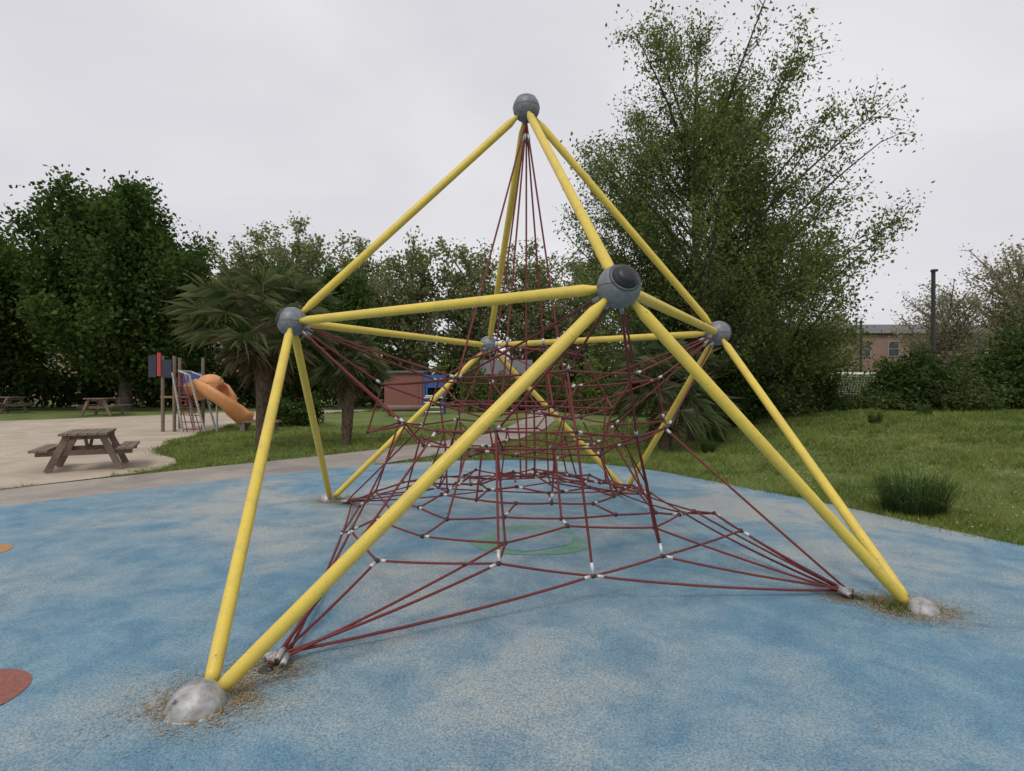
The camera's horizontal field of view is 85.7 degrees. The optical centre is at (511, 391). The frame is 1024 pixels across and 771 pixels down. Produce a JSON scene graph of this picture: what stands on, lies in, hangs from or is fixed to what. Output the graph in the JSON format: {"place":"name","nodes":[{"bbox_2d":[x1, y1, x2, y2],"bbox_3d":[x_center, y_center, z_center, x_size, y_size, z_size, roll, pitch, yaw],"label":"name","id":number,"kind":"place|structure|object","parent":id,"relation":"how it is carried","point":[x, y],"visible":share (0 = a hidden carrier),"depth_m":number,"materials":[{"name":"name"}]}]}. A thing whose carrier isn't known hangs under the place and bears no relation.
{"place":"outdoors","nodes":[
{"label":"outdoors","id":0,"kind":"place"},
{"bbox_2d":[0,410,366,488],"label":"sand","id":1,"kind":"structure","parent":0,"point":[19,440],"depth_m":17.33,"materials":[{"name":"beige sand"}]},
{"bbox_2d":[28,428,139,472],"bbox_3d":[-9.000,1.232,11.750,1.690,0.807,1.600,0,0,-30],"label":"picnic table","id":2,"kind":"object","parent":1,"relation":"on","point":[62,451],"visible":0.99,"depth_m":11.43,"materials":[{"name":"brown wood"}]},
{"bbox_2d":[148,353,254,431],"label":"play tower","id":3,"kind":"structure","parent":1,"relation":"on","point":[196,387],"depth_m":21.45,"materials":[{"name":"orange plastic"}]},
{"bbox_2d":[0,408,558,506],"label":"path","id":4,"kind":"structure","parent":0,"point":[29,494],"depth_m":10.88,"materials":[{"name":"concrete"}]},
{"bbox_2d":[0,460,1023,770],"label":"rubber safety surface","id":5,"kind":"object","parent":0,"point":[136,578],"visible":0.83,"depth_m":3.58,"materials":[{"name":"blue rubber"}]},
{"bbox_2d":[0,544,12,552],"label":"orange ground spot","id":6,"kind":"object","parent":5,"relation":"on","point":[4,547],"visible":1,"depth_m":5.66,"materials":[{"name":"orange rubber"}]},
{"bbox_2d":[0,669,31,704],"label":"red ground spot","id":7,"kind":"object","parent":5,"relation":"on","point":[14,683],"visible":1,"depth_m":3.03,"materials":[{"name":"rubber"}]},
{"bbox_2d":[163,673,256,718],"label":"weeds","id":8,"kind":"object","parent":5,"relation":"on","point":[221,700],"visible":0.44,"depth_m":2.84,"materials":[{"name":"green plant"}]},
{"bbox_2d":[226,673,258,707],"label":"bare soil","id":9,"kind":"structure","parent":5,"relation":"on","point":[241,689],"depth_m":2.95,"materials":[{"name":"brown soil"}]},
{"bbox_2d":[319,492,356,499],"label":"weeds","id":10,"kind":"object","parent":5,"relation":"on","point":[346,496],"visible":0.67,"depth_m":8.26,"materials":[{"name":"green plant"}]},
{"bbox_2d":[5,475,1012,770],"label":"fallen leaves","id":11,"kind":"object","parent":5,"relation":"on","point":[557,637],"visible":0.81,"depth_m":3.56,"materials":[{"name":"plant"}]},
{"bbox_2d":[471,525,587,554],"bbox_3d":[0.183,1.596,6.011,1.250,0.001,1.201,0,0,0],"label":"green ground spot","id":12,"kind":"object","parent":5,"relation":"on","point":[577,543],"visible":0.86,"depth_m":5.78,"materials":[{"name":"green rubber"}]},
{"bbox_2d":[495,529,572,550],"bbox_3d":[0.240,1.592,5.963,0.855,0.001,0.868,0,0,0],"label":"pale ground spot","id":13,"kind":"object","parent":12,"relation":"on","point":[549,540],"visible":0.88,"depth_m":5.96,"materials":[{"name":"blue rubber"}]},
{"bbox_2d":[42,487,1020,770],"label":"sand grit","id":14,"kind":"object","parent":5,"relation":"on","point":[292,665],"visible":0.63,"depth_m":3.03,"materials":[{"name":"beige sand"}]},
{"bbox_2d":[161,93,942,724],"bbox_3d":[0.154,-0.806,5.929,5.094,4.863,5.773,0,0,-11],"label":"climbing frame","id":15,"kind":"object","parent":5,"relation":"on","point":[615,287],"visible":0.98,"depth_m":4.72,"materials":[{"name":"yellow paint"}]},
{"bbox_2d":[129,487,987,731],"bbox_3d":[0.165,1.582,6.121,5.612,0.046,6.088,0,0,-13],"label":"dry straw","id":16,"kind":"object","parent":5,"relation":"on","point":[220,710],"visible":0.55,"depth_m":3.20,"materials":[{"name":"beige plant"}]},
{"bbox_2d":[867,595,914,615],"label":"bare soil","id":17,"kind":"structure","parent":5,"relation":"on","point":[895,607],"depth_m":4.11,"materials":[{"name":"brown soil"}]},
{"bbox_2d":[863,586,943,616],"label":"weeds","id":18,"kind":"object","parent":5,"relation":"on","point":[899,606],"visible":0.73,"depth_m":4.04,"materials":[{"name":"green plant"}]},
{"bbox_2d":[0,393,1023,545],"bbox_3d":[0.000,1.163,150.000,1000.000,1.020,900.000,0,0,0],"label":"grass ground","id":19,"kind":"structure","parent":0,"point":[39,412],"depth_m":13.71,"materials":[{"name":"green plant"}]},
{"bbox_2d":[0,397,35,413],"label":"picnic table","id":20,"kind":"object","parent":19,"relation":"on","point":[5,404],"visible":1,"depth_m":31.02,"materials":[{"name":"brown wood"}]},
{"bbox_2d":[0,204,59,388],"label":"lime tree","id":21,"kind":"object","parent":19,"relation":"on","point":[12,234],"visible":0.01,"depth_m":41.30,"materials":[{"name":"green plant"}]},
{"bbox_2d":[0,225,65,396],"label":"lime tree","id":22,"kind":"object","parent":19,"relation":"on","point":[17,355],"visible":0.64,"depth_m":34.17,"materials":[{"name":"green plant"}]},
{"bbox_2d":[71,398,131,415],"bbox_3d":[-21.500,0.782,29.000,1.943,0.928,1.840,0,0,-10],"label":"picnic table","id":23,"kind":"object","parent":19,"relation":"on","point":[97,407],"visible":0.98,"depth_m":28.45,"materials":[{"name":"brown wood"}]},
{"bbox_2d":[0,164,238,410],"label":"maple tree","id":24,"kind":"object","parent":19,"relation":"on","point":[115,267],"visible":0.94,"depth_m":32.10,"materials":[{"name":"green plant"}]},
{"bbox_2d":[32,349,239,399],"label":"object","id":25,"kind":"structure","parent":19,"relation":"on","point":[62,366],"depth_m":75.00,"materials":[{"name":"brown"}]},
{"bbox_2d":[60,239,233,405],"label":"lime tree","id":26,"kind":"object","parent":19,"relation":"on","point":[208,349],"visible":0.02,"depth_m":46.52,"materials":[{"name":"green plant"}]},
{"bbox_2d":[199,222,295,403],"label":"plane tree","id":27,"kind":"object","parent":19,"relation":"on","point":[242,261],"visible":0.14,"depth_m":52.40,"materials":[{"name":"green plant"}]},
{"bbox_2d":[125,409,379,473],"bbox_3d":[-11.232,1.355,23.473,6.934,0.577,25.623,0,0,-3],"label":"grass fringe","id":28,"kind":"object","parent":19,"relation":"on","point":[201,433],"depth_m":16.20,"materials":[{"name":"green plant"}]},
{"bbox_2d":[159,249,354,446],"bbox_3d":[-7.264,-1.167,16.020,5.222,6.009,5.019,0,0,0],"label":"palm tree","id":29,"kind":"object","parent":19,"relation":"on","point":[256,352],"visible":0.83,"depth_m":15.36,"materials":[{"name":"green plant"}]},
{"bbox_2d":[238,420,281,430],"bbox_3d":[-10.000,1.341,21.900,1.600,0.445,0.350,0,0,0],"label":"log bench","id":30,"kind":"object","parent":19,"relation":"on","point":[244,426],"visible":0.59,"depth_m":21.75,"materials":[{"name":"brown wood"}]},
{"bbox_2d":[225,261,323,402],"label":"maple tree","id":31,"kind":"object","parent":19,"relation":"on","point":[296,386],"visible":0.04,"depth_m":40.38,"materials":[{"name":"green plant"}]},
{"bbox_2d":[243,211,358,404],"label":"plane tree","id":32,"kind":"object","parent":19,"relation":"on","point":[305,253],"visible":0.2,"depth_m":46.09,"materials":[{"name":"green plant"}]},
{"bbox_2d":[276,390,327,426],"bbox_3d":[-9.485,0.690,24.161,2.306,1.773,2.057,0,0,0],"label":"shrub","id":33,"kind":"object","parent":19,"relation":"on","point":[289,412],"visible":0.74,"depth_m":23.70,"materials":[{"name":"green plant"}]},
{"bbox_2d":[0,341,638,407],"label":"distant hedge","id":34,"kind":"object","parent":19,"relation":"on","point":[52,384],"visible":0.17,"depth_m":42.21,"materials":[{"name":"green plant"}]},
{"bbox_2d":[282,258,393,409],"bbox_3d":[-11.780,-3.874,36.978,6.830,10.592,7.078,0,0,37],"label":"lime tree","id":35,"kind":"object","parent":19,"relation":"on","point":[351,295],"visible":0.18,"depth_m":36.15,"materials":[{"name":"green plant"}]},
{"bbox_2d":[297,319,396,445],"bbox_3d":[-5.012,-0.225,16.794,3.020,4.126,2.712,0,0,0],"label":"palm tree","id":36,"kind":"object","parent":19,"relation":"on","point":[348,387],"visible":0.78,"depth_m":16.62,"materials":[{"name":"green plant"}]},
{"bbox_2d":[303,230,415,405],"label":"plane tree","id":37,"kind":"object","parent":19,"relation":"on","point":[360,250],"visible":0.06,"depth_m":45.14,"materials":[{"name":"green plant"}]},
{"bbox_2d":[382,405,423,416],"bbox_3d":[-5.599,0.976,28.525,2.205,0.604,0.362,0,0,-2],"label":"log bench","id":38,"kind":"object","parent":19,"relation":"on","point":[405,407],"visible":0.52,"depth_m":28.42,"materials":[{"name":"brown wood"}]},
{"bbox_2d":[384,371,429,411],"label":"storage shed","id":39,"kind":"structure","parent":19,"relation":"on","point":[393,397],"depth_m":33.50,"materials":[{"name":"brick"}]},
{"bbox_2d":[405,379,417,404],"bbox_3d":[-6.100,0.188,33.480,0.800,1.900,0.040,0,0,0],"label":"door","id":40,"kind":"structure","parent":39,"relation":"in","point":[412,389],"depth_m":33.46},
{"bbox_2d":[366,225,463,373],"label":"plane tree","id":41,"kind":"object","parent":19,"relation":"on","point":[420,352],"visible":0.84,"depth_m":41.02,"materials":[{"name":"green plant"}]},
{"bbox_2d":[423,373,445,414],"bbox_3d":[-4.200,0.113,29.988,1.100,2.200,1.124,0,0,0],"label":"play frame","id":42,"kind":"object","parent":19,"relation":"on","point":[429,385],"visible":0.59,"depth_m":29.48,"materials":[{"name":"blue paint"}]},
{"bbox_2d":[429,236,517,406],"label":"plane tree","id":43,"kind":"object","parent":19,"relation":"on","point":[464,284],"visible":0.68,"depth_m":42.88,"materials":[{"name":"green plant"}]},
{"bbox_2d":[1,318,1006,399],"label":"distant treeline","id":44,"kind":"object","parent":19,"relation":"on","point":[443,365],"depth_m":91.43,"materials":[{"name":"green plant"}]},
{"bbox_2d":[480,360,532,408],"bbox_3d":[-0.400,-0.512,38.000,3.600,3.400,3.000,0,0,0],"label":"timber hut","id":45,"kind":"object","parent":19,"relation":"on","point":[499,366],"visible":0.07,"depth_m":37.19,"materials":[{"name":"grey wood"}]},
{"bbox_2d":[484,237,581,363],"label":"plane tree","id":46,"kind":"object","parent":19,"relation":"on","point":[517,323],"visible":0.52,"depth_m":44.57,"materials":[{"name":"green plant"}]},
{"bbox_2d":[453,344,680,416],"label":"shrubs","id":47,"kind":"object","parent":19,"relation":"on","point":[478,392],"visible":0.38,"depth_m":32.41,"materials":[{"name":"green plant"}]},
{"bbox_2d":[539,249,631,401],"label":"plane tree","id":48,"kind":"object","parent":19,"relation":"on","point":[570,320],"visible":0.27,"depth_m":42.17,"materials":[{"name":"green plant"}]},
{"bbox_2d":[181,414,1017,525],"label":"daisies","id":49,"kind":"object","parent":19,"relation":"on","point":[809,480],"visible":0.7,"depth_m":10.50,"materials":[{"name":"white plant"}]},
{"bbox_2d":[614,281,681,359],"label":"plane tree","id":50,"kind":"object","parent":19,"relation":"on","point":[638,331],"depth_m":46.69,"materials":[{"name":"green plant"}]},
{"bbox_2d":[601,325,744,450],"bbox_3d":[4.264,0.009,15.029,3.568,3.537,3.792,0,0,-41],"label":"palm tree","id":51,"kind":"object","parent":19,"relation":"on","point":[710,413],"visible":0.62,"depth_m":14.47,"materials":[{"name":"green plant"}]},
{"bbox_2d":[697,436,721,452],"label":"grass tussock","id":52,"kind":"object","parent":19,"relation":"on","point":[705,447],"depth_m":13.71,"materials":[{"name":"green plant"}]},
{"bbox_2d":[703,424,733,443],"bbox_3d":[5.593,1.067,15.194,1.028,0.712,1.098,0,0,-23],"label":"grass tussock","id":53,"kind":"object","parent":19,"relation":"on","point":[716,437],"depth_m":15.04,"materials":[{"name":"green plant"}]},
{"bbox_2d":[714,376,766,426],"bbox_3d":[7.451,0.357,18.435,2.038,1.783,2.145,0,0,16],"label":"bush","id":54,"kind":"object","parent":19,"relation":"on","point":[733,392],"visible":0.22,"depth_m":18.25,"materials":[{"name":"green plant"}]},
{"bbox_2d":[551,0,934,440],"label":"alder tree","id":55,"kind":"object","parent":19,"relation":"on","point":[741,288],"visible":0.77,"depth_m":14.77,"materials":[{"name":"green plant"}]},
{"bbox_2d":[475,456,1022,545],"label":"grass fringe","id":56,"kind":"object","parent":19,"relation":"on","point":[770,491],"depth_m":8.73,"materials":[{"name":"green plant"}]},
{"bbox_2d":[749,372,820,417],"bbox_3d":[9.441,0.122,19.306,2.307,1.693,2.626,0,0,18],"label":"bush","id":57,"kind":"object","parent":19,"relation":"on","point":[806,400],"visible":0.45,"depth_m":18.75,"materials":[{"name":"green plant"}]},
{"bbox_2d":[719,204,906,415],"bbox_3d":[9.513,-2.793,19.198,7.048,7.921,7.191,0,0,-27],"label":"young tree","id":58,"kind":"object","parent":19,"relation":"on","point":[818,349],"visible":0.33,"depth_m":18.19,"materials":[{"name":"green plant"}]},
{"bbox_2d":[795,362,856,412],"bbox_3d":[10.955,-0.212,20.039,2.192,2.135,2.856,0,0,0],"label":"bush","id":59,"kind":"object","parent":19,"relation":"on","point":[820,399],"visible":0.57,"depth_m":19.44,"materials":[{"name":"green plant"}]},
{"bbox_2d":[803,310,875,379],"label":"plane tree","id":60,"kind":"object","parent":19,"relation":"on","point":[845,354],"visible":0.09,"depth_m":46.75,"materials":[{"name":"green plant"}]},
{"bbox_2d":[678,307,1023,414],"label":"hedge","id":61,"kind":"object","parent":19,"relation":"on","point":[910,380],"visible":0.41,"depth_m":19.93,"materials":[{"name":"green plant"}]},
{"bbox_2d":[830,372,875,394],"bbox_3d":[20.600,-0.225,33.580,3.140,1.879,1.299,0,0,0],"label":"fence","id":62,"kind":"object","parent":19,"relation":"on","point":[858,373],"visible":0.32,"depth_m":33.00,"materials":[{"name":"white metal"}]},
{"bbox_2d":[865,410,885,422],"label":"grass tussock","id":63,"kind":"object","parent":19,"relation":"on","point":[877,417],"depth_m":14.55,"materials":[{"name":"green plant"}]},
{"bbox_2d":[851,387,912,410],"bbox_3d":[13.154,0.306,20.048,1.907,1.001,2.021,0,0,0],"label":"bush","id":64,"kind":"object","parent":19,"relation":"on","point":[870,401],"visible":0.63,"depth_m":19.63,"materials":[{"name":"green plant"}]},
{"bbox_2d":[833,365,949,393],"bbox_3d":[32.500,-0.469,37.000,45.077,2.613,0.077,0,0,0],"label":"fence","id":65,"kind":"object","parent":19,"relation":"on","point":[866,383],"visible":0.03,"depth_m":36.99,"materials":[{"name":"grey metal"}]},
{"bbox_2d":[785,333,1004,395],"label":"walls","id":66,"kind":"structure","parent":19,"relation":"on","point":[880,345],"depth_m":61.00,"materials":[{"name":"red brick"}]},
{"bbox_2d":[760,325,992,332],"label":"roof","id":67,"kind":"structure","parent":66,"relation":"on","point":[877,329],"depth_m":63.38,"materials":[{"name":"stone"}]},
{"bbox_2d":[838,342,1003,385],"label":"windows","id":68,"kind":"structure","parent":66,"relation":"attached to","point":[893,349],"depth_m":60.96,"materials":[{"name":"grey glass"}]},
{"bbox_2d":[842,341,1002,356],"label":"window frames","id":69,"kind":"structure","parent":66,"relation":"attached to","point":[899,348],"depth_m":60.90,"materials":[{"name":"paint"}]},
{"bbox_2d":[853,460,983,519],"bbox_3d":[5.362,1.257,7.368,1.863,0.738,1.732,0,0,0],"label":"grass tussock","id":70,"kind":"object","parent":19,"relation":"on","point":[918,499],"depth_m":7.18,"materials":[{"name":"green plant"}]},
{"bbox_2d":[913,402,935,414],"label":"grass tussock","id":71,"kind":"object","parent":19,"relation":"on","point":[924,410],"depth_m":15.79,"materials":[{"name":"green plant"}]},
{"bbox_2d":[834,368,1016,399],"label":"boundary shrubs","id":72,"kind":"object","parent":19,"relation":"on","point":[852,387],"visible":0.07,"depth_m":41.16,"materials":[{"name":"green plant"}]},
{"bbox_2d":[931,272,935,364],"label":"column","id":73,"kind":"structure","parent":19,"relation":"on","point":[933,308],"depth_m":29.92,"materials":[{"name":"grey metal"}]},
{"bbox_2d":[888,275,1004,373],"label":"plane tree","id":74,"kind":"object","parent":19,"relation":"on","point":[951,337],"visible":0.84,"depth_m":44.31,"materials":[{"name":"green plant"}]},
{"bbox_2d":[920,360,1017,411],"bbox_3d":[15.710,-0.155,19.009,2.799,1.917,2.910,0,0,0],"label":"bush","id":75,"kind":"object","parent":19,"relation":"on","point":[963,397],"visible":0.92,"depth_m":18.58,"materials":[{"name":"green plant"}]},
{"bbox_2d":[953,235,1023,364],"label":"plane tree","id":76,"kind":"object","parent":19,"relation":"on","point":[1014,298],"visible":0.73,"depth_m":43.79,"materials":[{"name":"green plant"}]},
{"bbox_2d":[1013,370,1023,405],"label":"bush","id":77,"kind":"object","parent":19,"relation":"on","point":[1021,392],"visible":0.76,"depth_m":18.86,"materials":[{"name":"green plant"}]},
{"bbox_2d":[0,0,1023,392],"label":"sky","id":78,"kind":"structure","parent":0,"point":[343,115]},
{"bbox_2d":[860,325,861,392],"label":"column","id":79,"kind":"structure","parent":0,"point":[861,347],"depth_m":43.42,"materials":[{"name":"grey metal"}]}
]}

